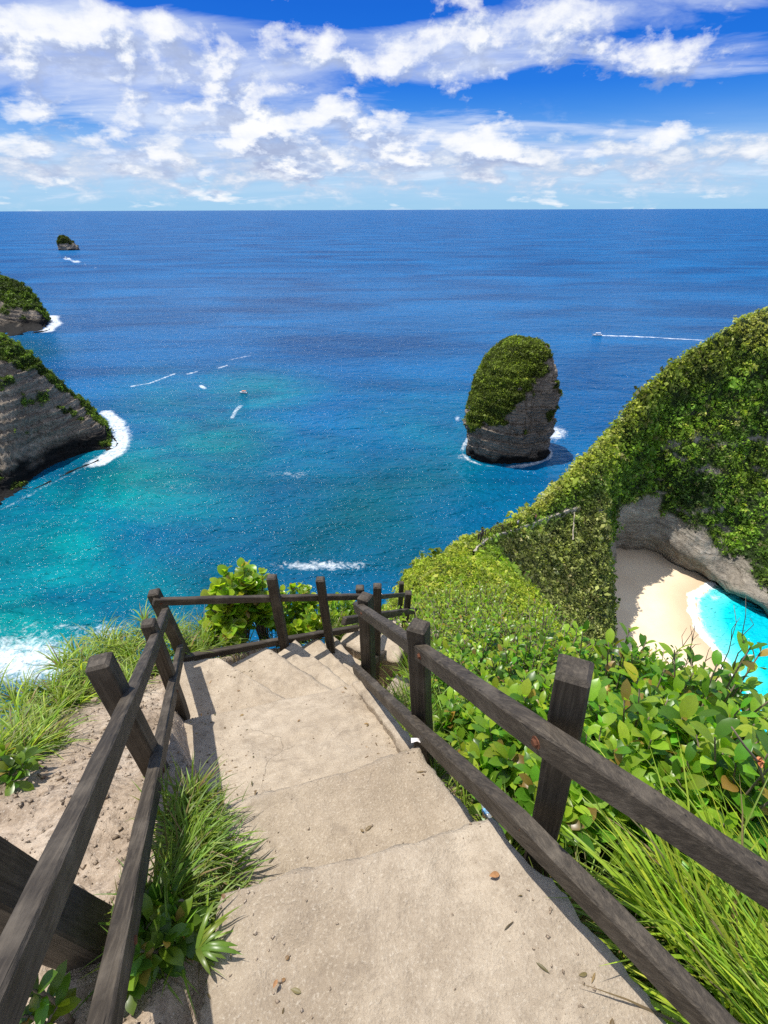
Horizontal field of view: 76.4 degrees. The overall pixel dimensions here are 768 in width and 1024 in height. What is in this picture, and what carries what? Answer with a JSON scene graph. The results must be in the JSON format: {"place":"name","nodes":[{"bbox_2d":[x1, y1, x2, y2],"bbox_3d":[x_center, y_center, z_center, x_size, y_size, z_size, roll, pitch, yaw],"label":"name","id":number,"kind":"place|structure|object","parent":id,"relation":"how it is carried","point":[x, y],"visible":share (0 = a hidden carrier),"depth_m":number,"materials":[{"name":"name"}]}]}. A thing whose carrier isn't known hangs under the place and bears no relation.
{"place":"outdoors","nodes":[
{"label":"outdoors","id":0,"kind":"place"},
{"bbox_2d":[0,272,50,335],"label":"cliff point","id":1,"kind":"structure","parent":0,"point":[22,310],"depth_m":489.02,"materials":[{"name":"green plant"}]},
{"bbox_2d":[0,332,118,504],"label":"cliff","id":2,"kind":"structure","parent":0,"point":[48,418],"depth_m":219.12,"materials":[{"name":"grey stone"}]},
{"bbox_2d":[0,648,703,1023],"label":"hillside","id":3,"kind":"structure","parent":0,"point":[160,1008],"depth_m":1.95,"materials":[{"name":"soil"}]},
{"bbox_2d":[0,742,44,795],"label":"leafy plant","id":4,"kind":"object","parent":3,"relation":"on","point":[10,767],"visible":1,"depth_m":2.21,"materials":[{"name":"green plant"}]},
{"bbox_2d":[36,785,55,795],"bbox_3d":[-1.480,1.234,2.142,0.086,0.042,0.062,-8,33,-12],"label":"stone","id":5,"kind":"object","parent":3,"relation":"on","point":[43,790],"visible":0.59,"depth_m":2.14,"materials":[{"name":"stone"}]},
{"bbox_2d":[19,960,81,1023],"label":"leafy plant","id":6,"kind":"object","parent":3,"relation":"on","point":[41,1006],"visible":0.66,"depth_m":1.21,"materials":[{"name":"green plant"}]},
{"bbox_2d":[62,757,74,764],"bbox_3d":[-1.588,1.260,2.457,0.060,0.033,0.050,0,32,0],"label":"stone","id":7,"kind":"object","parent":3,"relation":"on","point":[69,760],"visible":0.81,"depth_m":2.45,"materials":[{"name":"stone"}]},
{"bbox_2d":[0,588,190,1023],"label":"wooden railing","id":8,"kind":"object","parent":3,"relation":"on","point":[52,915],"visible":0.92,"depth_m":1.30,"materials":[{"name":"brown wood"}]},
{"bbox_2d":[0,598,209,772],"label":"grass","id":9,"kind":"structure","parent":3,"relation":"on","point":[19,726],"depth_m":3.46,"materials":[{"name":"green plant"}]},
{"bbox_2d":[102,893,199,1015],"bbox_3d":[-0.659,1.210,1.345,0.267,0.183,0.244,0,32,0],"label":"leafy plant","id":10,"kind":"object","parent":3,"relation":"on","point":[148,958],"visible":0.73,"depth_m":1.33,"materials":[{"name":"green plant"}]},
{"bbox_2d":[69,751,275,1018],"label":"grass","id":11,"kind":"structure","parent":3,"relation":"on","point":[185,831],"depth_m":1.73,"materials":[{"name":"green plant"}]},
{"bbox_2d":[141,863,208,994],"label":"leafy plant","id":12,"kind":"object","parent":3,"relation":"on","point":[154,893],"visible":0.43,"depth_m":1.42,"materials":[{"name":"green plant"}]},
{"bbox_2d":[195,899,240,974],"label":"strap leaved plant","id":13,"kind":"object","parent":3,"relation":"on","point":[207,946],"visible":1,"depth_m":1.35,"materials":[{"name":"green plant"}]},
{"bbox_2d":[198,604,257,646],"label":"round leaved shrub","id":14,"kind":"object","parent":3,"relation":"on","point":[215,619],"visible":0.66,"depth_m":4.74,"materials":[{"name":"green plant"}]},
{"bbox_2d":[180,658,285,718],"bbox_3d":[-1.105,1.608,3.925,1.096,0.539,0.806,-6,32,-9],"label":"winder","id":15,"kind":"object","parent":3,"relation":"on","point":[194,678],"visible":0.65,"depth_m":3.79,"materials":[{"name":"beige concrete"}]},
{"bbox_2d":[200,564,270,642],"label":"round leaved shrub","id":16,"kind":"object","parent":3,"relation":"on","point":[228,583],"visible":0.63,"depth_m":4.82,"materials":[{"name":"green plant"}]},
{"bbox_2d":[139,605,358,662],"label":"grass","id":17,"kind":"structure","parent":3,"relation":"on","point":[211,645],"depth_m":4.80,"materials":[{"name":"green plant"}]},
{"bbox_2d":[234,557,273,640],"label":"round leaved shrub","id":18,"kind":"object","parent":3,"relation":"on","point":[266,621],"visible":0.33,"depth_m":5.08,"materials":[{"name":"green plant"}]},
{"bbox_2d":[152,574,363,661],"bbox_3d":[-0.931,1.252,4.716,1.994,2.001,0.265,-22,38,-31],"label":"wooden railing","id":19,"kind":"object","parent":3,"relation":"on","point":[276,599],"visible":0.77,"depth_m":4.48,"materials":[{"name":"brown wood"}]},
{"bbox_2d":[231,648,331,697],"bbox_3d":[-0.879,1.662,4.173,1.151,0.534,0.514,20,37,29],"label":"winder","id":20,"kind":"object","parent":3,"relation":"on","point":[275,672],"visible":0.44,"depth_m":4.13,"materials":[{"name":"beige concrete"}]},
{"bbox_2d":[184,685,397,808],"bbox_3d":[-0.607,1.618,3.163,1.377,0.950,0.945,-9,33,-13],"label":"landing","id":21,"kind":"object","parent":3,"relation":"on","point":[277,735],"visible":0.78,"depth_m":2.98,"materials":[{"name":"beige concrete"}]},
{"bbox_2d":[269,581,321,643],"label":"round leaved shrub","id":22,"kind":"object","parent":3,"relation":"on","point":[310,621],"visible":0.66,"depth_m":5.46,"materials":[{"name":"green plant"}]},
{"bbox_2d":[278,640,347,688],"bbox_3d":[-0.622,1.710,4.449,1.027,0.544,0.436,25,40,34],"label":"winder","id":23,"kind":"object","parent":3,"relation":"on","point":[295,653],"visible":0.3,"depth_m":4.45,"materials":[{"name":"beige concrete"}]},
{"bbox_2d":[302,638,359,684],"bbox_3d":[-0.467,1.743,4.731,1.010,0.538,0.360,27,41,37],"label":"winder","id":24,"kind":"object","parent":3,"relation":"on","point":[317,649],"visible":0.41,"depth_m":4.73,"materials":[{"name":"beige concrete"}]},
{"bbox_2d":[325,637,355,673],"bbox_3d":[-0.386,1.774,5.021,0.336,0.538,0.856,-24,39,-33],"label":"winder","id":25,"kind":"object","parent":3,"relation":"on","point":[343,656],"visible":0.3,"depth_m":5.00,"materials":[{"name":"beige concrete"}]},
{"bbox_2d":[219,745,473,888],"bbox_3d":[-0.161,1.467,2.120,1.086,0.542,0.450,-9,33,-14],"label":"step","id":26,"kind":"object","parent":3,"relation":"on","point":[335,813],"visible":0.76,"depth_m":1.99,"materials":[{"name":"beige concrete"}]},
{"bbox_2d":[352,656,360,665],"bbox_3d":[-0.348,1.808,5.308,0.295,0.539,0.730,-16,35,-24],"label":"winder","id":27,"kind":"object","parent":3,"relation":"on","point":[357,661],"visible":0.09,"depth_m":5.17,"materials":[{"name":"beige concrete"}]},
{"bbox_2d":[340,631,406,688],"bbox_3d":[-0.117,1.614,5.350,0.693,0.535,0.328,12,34,19],"label":"step","id":28,"kind":"object","parent":3,"relation":"on","point":[350,642],"visible":0.41,"depth_m":5.16,"materials":[{"name":"beige concrete"}]},
{"bbox_2d":[341,583,419,679],"bbox_3d":[0.047,1.267,5.421,0.321,2.183,1.948,11,34,18],"label":"wooden railing","id":29,"kind":"object","parent":3,"relation":"on","point":[354,619],"visible":0.48,"depth_m":4.75,"materials":[{"name":"brown wood"}]},
{"bbox_2d":[352,681,413,752],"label":"kerb","id":30,"kind":"structure","parent":3,"relation":"on","point":[385,718],"depth_m":3.01,"materials":[{"name":"beige concrete"}]},
{"bbox_2d":[382,581,404,617],"bbox_3d":[0.042,1.364,6.809,0.174,2.206,2.027,9,33,14],"label":"wooden railing","id":31,"kind":"object","parent":3,"relation":"on","point":[400,595],"visible":0.39,"depth_m":7.60,"materials":[{"name":"brown wood"}]},
{"bbox_2d":[31,640,764,1023],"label":"undergrowth","id":32,"kind":"object","parent":3,"relation":"on","point":[603,850],"depth_m":1.90,"materials":[{"name":"green plant"}]},
{"bbox_2d":[190,658,607,1023],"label":"grit","id":33,"kind":"object","parent":3,"relation":"on","point":[277,1001],"visible":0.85,"depth_m":1.46,"materials":[{"name":"gravel"}]},
{"bbox_2d":[191,653,614,1023],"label":"leaf litter","id":34,"kind":"object","parent":3,"relation":"on","point":[298,991],"visible":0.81,"depth_m":1.36,"materials":[{"name":"brown plant"}]},
{"bbox_2d":[411,738,420,742],"bbox_3d":[0.148,1.058,2.258,0.044,0.016,0.020,0,32,0],"label":"paper scrap","id":35,"kind":"object","parent":3,"relation":"on","point":[413,740],"visible":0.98,"depth_m":2.25,"materials":[{"name":"white paper"}]},
{"bbox_2d":[358,600,486,688],"bbox_3d":[0.448,1.530,5.228,1.492,0.555,1.516,0,32,0],"label":"shrub","id":36,"kind":"object","parent":3,"relation":"on","point":[433,638],"visible":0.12,"depth_m":5.43,"materials":[{"name":"green plant"}]},
{"bbox_2d":[381,593,469,641],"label":"shrub","id":37,"kind":"object","parent":3,"relation":"on","point":[383,608],"visible":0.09,"depth_m":7.68,"materials":[{"name":"green plant"}]},
{"bbox_2d":[199,818,666,1023],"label":"step","id":38,"kind":"object","parent":3,"relation":"on","point":[393,946],"visible":0.99,"depth_m":1.36,"materials":[{"name":"beige concrete"}]},
{"bbox_2d":[489,871,499,877],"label":"dry leaf","id":39,"kind":"object","parent":38,"relation":"on","point":[494,874],"visible":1,"depth_m":1.50,"materials":[{"name":"orange plant"}]},
{"bbox_2d":[376,630,501,779],"bbox_3d":[0.450,1.551,4.240,1.246,2.577,3.472,0,32,0],"label":"shrub","id":40,"kind":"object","parent":3,"relation":"on","point":[404,690],"depth_m":3.42,"materials":[{"name":"green plant"}]},
{"bbox_2d":[391,597,497,666],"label":"shrub","id":41,"kind":"object","parent":3,"relation":"on","point":[446,627],"visible":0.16,"depth_m":6.17,"materials":[{"name":"green plant"}]},
{"bbox_2d":[407,650,504,716],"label":"shrub","id":42,"kind":"object","parent":3,"relation":"on","point":[444,687],"visible":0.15,"depth_m":3.67,"materials":[{"name":"green plant"}]},
{"bbox_2d":[433,701,484,751],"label":"shrub","id":43,"kind":"object","parent":3,"relation":"on","point":[454,713],"visible":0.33,"depth_m":2.98,"materials":[{"name":"green plant"}]},
{"bbox_2d":[436,618,528,679],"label":"shrub","id":44,"kind":"object","parent":3,"relation":"on","point":[481,651],"visible":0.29,"depth_m":4.32,"materials":[{"name":"green plant"}]},
{"bbox_2d":[481,805,492,819],"bbox_3d":[0.415,1.210,1.964,0.042,0.035,0.123,-3,32,-5],"label":"plastic bottle","id":45,"kind":"object","parent":3,"relation":"on","point":[486,812],"visible":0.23,"depth_m":1.95,"materials":[{"name":"blue"}]},
{"bbox_2d":[437,670,538,742],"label":"shrub","id":46,"kind":"object","parent":3,"relation":"on","point":[451,691],"visible":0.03,"depth_m":3.13,"materials":[{"name":"green plant"}]},
{"bbox_2d":[459,711,542,803],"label":"shrub","id":47,"kind":"object","parent":3,"relation":"on","point":[499,749],"visible":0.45,"depth_m":2.43,"materials":[{"name":"green plant"}]},
{"bbox_2d":[447,601,557,656],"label":"shrub","id":48,"kind":"object","parent":3,"relation":"on","point":[500,642],"visible":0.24,"depth_m":6.59,"materials":[{"name":"green plant"}]},
{"bbox_2d":[463,625,562,700],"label":"shrub","id":49,"kind":"object","parent":3,"relation":"on","point":[530,660],"visible":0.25,"depth_m":3.79,"materials":[{"name":"green plant"}]},
{"bbox_2d":[475,592,569,651],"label":"shrub","id":50,"kind":"object","parent":3,"relation":"on","point":[513,630],"visible":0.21,"depth_m":8.75,"materials":[{"name":"green plant"}]},
{"bbox_2d":[468,753,609,862],"bbox_3d":[0.662,1.259,2.025,0.534,0.527,0.475,-14,35,-22],"label":"shrub","id":51,"kind":"object","parent":3,"relation":"on","point":[525,793],"visible":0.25,"depth_m":1.95,"materials":[{"name":"green plant"}]},
{"bbox_2d":[486,602,599,666],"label":"shrub","id":52,"kind":"object","parent":3,"relation":"on","point":[546,629],"visible":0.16,"depth_m":6.03,"materials":[{"name":"green plant"}]},
{"bbox_2d":[380,680,722,1023],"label":"grass","id":53,"kind":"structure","parent":3,"relation":"on","point":[468,799],"depth_m":1.83,"materials":[{"name":"green plant"}]},
{"bbox_2d":[498,669,617,749],"bbox_3d":[0.973,1.288,2.769,0.748,0.849,0.761,9,33,14],"label":"shrub","id":54,"kind":"object","parent":3,"relation":"on","point":[524,694],"visible":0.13,"depth_m":2.73,"materials":[{"name":"green plant"}]},
{"bbox_2d":[352,591,767,1023],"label":"wooden railing","id":55,"kind":"object","parent":3,"relation":"on","point":[559,748],"visible":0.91,"depth_m":1.27,"materials":[{"name":"brown wood"}]},
{"bbox_2d":[519,620,614,687],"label":"shrub","id":56,"kind":"object","parent":3,"relation":"on","point":[569,647],"visible":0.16,"depth_m":3.83,"materials":[{"name":"green plant"}]},
{"bbox_2d":[511,713,684,872],"bbox_3d":[0.980,1.247,2.167,0.716,0.691,0.646,-8,33,-12],"label":"shrub","id":57,"kind":"object","parent":3,"relation":"on","point":[614,749],"visible":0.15,"depth_m":2.06,"materials":[{"name":"green plant"}]},
{"bbox_2d":[573,622,668,705],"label":"shrub","id":58,"kind":"object","parent":3,"relation":"on","point":[614,685],"visible":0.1,"depth_m":3.52,"materials":[{"name":"green plant"}]},
{"bbox_2d":[545,661,703,789],"bbox_3d":[1.223,1.223,2.507,0.837,1.061,0.830,0,32,0],"label":"shrub","id":59,"kind":"object","parent":3,"relation":"on","point":[623,707],"visible":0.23,"depth_m":2.33,"materials":[{"name":"green plant"}]},
{"bbox_2d":[531,732,767,1023],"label":"long grass","id":60,"kind":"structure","parent":3,"relation":"on","point":[740,974],"depth_m":1.54,"materials":[{"name":"green plant"}]},
{"bbox_2d":[609,648,703,702],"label":"shrub","id":61,"kind":"object","parent":3,"relation":"on","point":[662,677],"visible":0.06,"depth_m":3.21,"materials":[{"name":"green plant"}]},
{"bbox_2d":[625,833,688,878],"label":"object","id":62,"kind":"object","parent":3,"relation":"on","point":[642,840],"depth_m":2.00,"materials":[{"name":"green plant"}]},
{"bbox_2d":[610,643,707,686],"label":"shrub","id":63,"kind":"object","parent":3,"relation":"on","point":[677,655],"visible":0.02,"depth_m":4.99,"materials":[{"name":"green plant"}]},
{"bbox_2d":[604,735,724,862],"bbox_3d":[1.263,1.337,2.269,0.657,0.734,0.624,0,32,0],"label":"shrub","id":64,"kind":"object","parent":3,"relation":"on","point":[665,761],"visible":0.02,"depth_m":2.13,"materials":[{"name":"green plant"}]},
{"bbox_2d":[616,694,766,848],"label":"shrub","id":65,"kind":"object","parent":3,"relation":"on","point":[688,707],"visible":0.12,"depth_m":2.25,"materials":[{"name":"green plant"}]},
{"bbox_2d":[623,747,766,897],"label":"shrub","id":66,"kind":"object","parent":3,"relation":"on","point":[696,800],"visible":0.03,"depth_m":2.02,"materials":[{"name":"green plant"}]},
{"bbox_2d":[649,631,767,750],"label":"shrub","id":67,"kind":"object","parent":3,"relation":"on","point":[726,698],"visible":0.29,"depth_m":2.69,"materials":[{"name":"green plant"}]},
{"bbox_2d":[657,717,767,909],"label":"shrub","id":68,"kind":"object","parent":3,"relation":"on","point":[714,740],"visible":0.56,"depth_m":1.96,"materials":[{"name":"green plant"}]},
{"bbox_2d":[731,726,766,788],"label":"dry flower head","id":69,"kind":"object","parent":68,"relation":"attached to","point":[759,762],"visible":0.98,"depth_m":1.72},
{"bbox_2d":[672,597,753,689],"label":"bare twigs","id":70,"kind":"object","parent":3,"relation":"on","point":[714,643],"visible":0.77,"depth_m":2.75,"materials":[{"name":"brown plant"}]},
{"bbox_2d":[0,209,767,731],"bbox_3d":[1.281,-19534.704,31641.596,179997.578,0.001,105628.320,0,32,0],"label":"sea","id":71,"kind":"structure","parent":0,"point":[344,351],"depth_m":358.24,"materials":[{"name":"liquid"}]},
{"bbox_2d":[56,235,79,249],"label":"rock islet","id":72,"kind":"object","parent":71,"relation":"in","point":[63,242],"visible":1,"depth_m":1430.48,"materials":[{"name":"stone"}]},
{"bbox_2d":[462,334,562,463],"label":"sea stack","id":73,"kind":"object","parent":71,"relation":"in","point":[515,393],"visible":1,"depth_m":215.20,"materials":[{"name":"stone"}]},
{"bbox_2d":[0,0,767,210],"label":"sky","id":74,"kind":"structure","parent":0,"point":[106,105],"materials":[{"name":"blue"}]},
{"bbox_2d":[572,513,574,539],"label":"stone stairway","id":75,"kind":"object","parent":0,"point":[573,528],"visible":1,"depth_m":103.51,"materials":[{"name":"grey stone"}]},
{"bbox_2d":[391,309,767,645],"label":"headland","id":76,"kind":"structure","parent":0,"point":[671,537],"depth_m":151.24,"materials":[{"name":"plant"}]},
{"bbox_2d":[315,592,358,639],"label":"round leaved shrub","id":77,"kind":"object","parent":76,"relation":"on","point":[342,604],"visible":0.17,"depth_m":6.02,"materials":[{"name":"green plant"}]},
{"bbox_2d":[411,577,485,633],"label":"shrub","id":78,"kind":"object","parent":76,"relation":"on","point":[448,595],"visible":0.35,"depth_m":10.25,"materials":[{"name":"green plant"}]},
{"bbox_2d":[416,592,525,649],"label":"shrub","id":79,"kind":"object","parent":76,"relation":"on","point":[465,617],"visible":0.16,"depth_m":7.23,"materials":[{"name":"green plant"}]},
{"bbox_2d":[446,576,532,635],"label":"shrub","id":80,"kind":"object","parent":76,"relation":"on","point":[500,601],"visible":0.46,"depth_m":9.58,"materials":[{"name":"green plant"}]},
{"bbox_2d":[477,507,556,543],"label":"path fence","id":81,"kind":"object","parent":76,"relation":"on","point":[481,533],"visible":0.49,"depth_m":71.53,"materials":[{"name":"brown wood"}]},
{"bbox_2d":[473,505,580,552],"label":"footpath","id":82,"kind":"structure","parent":76,"relation":"on","point":[566,510],"depth_m":96.81,"materials":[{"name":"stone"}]},
{"bbox_2d":[382,306,767,662],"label":"ground cover","id":83,"kind":"object","parent":76,"relation":"on","point":[508,565],"visible":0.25,"depth_m":124.30,"materials":[{"name":"green plant"}]},
{"bbox_2d":[613,548,732,682],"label":"beach","id":84,"kind":"structure","parent":0,"point":[657,593],"depth_m":144.55,"materials":[{"name":"beige sand"}]}
]}

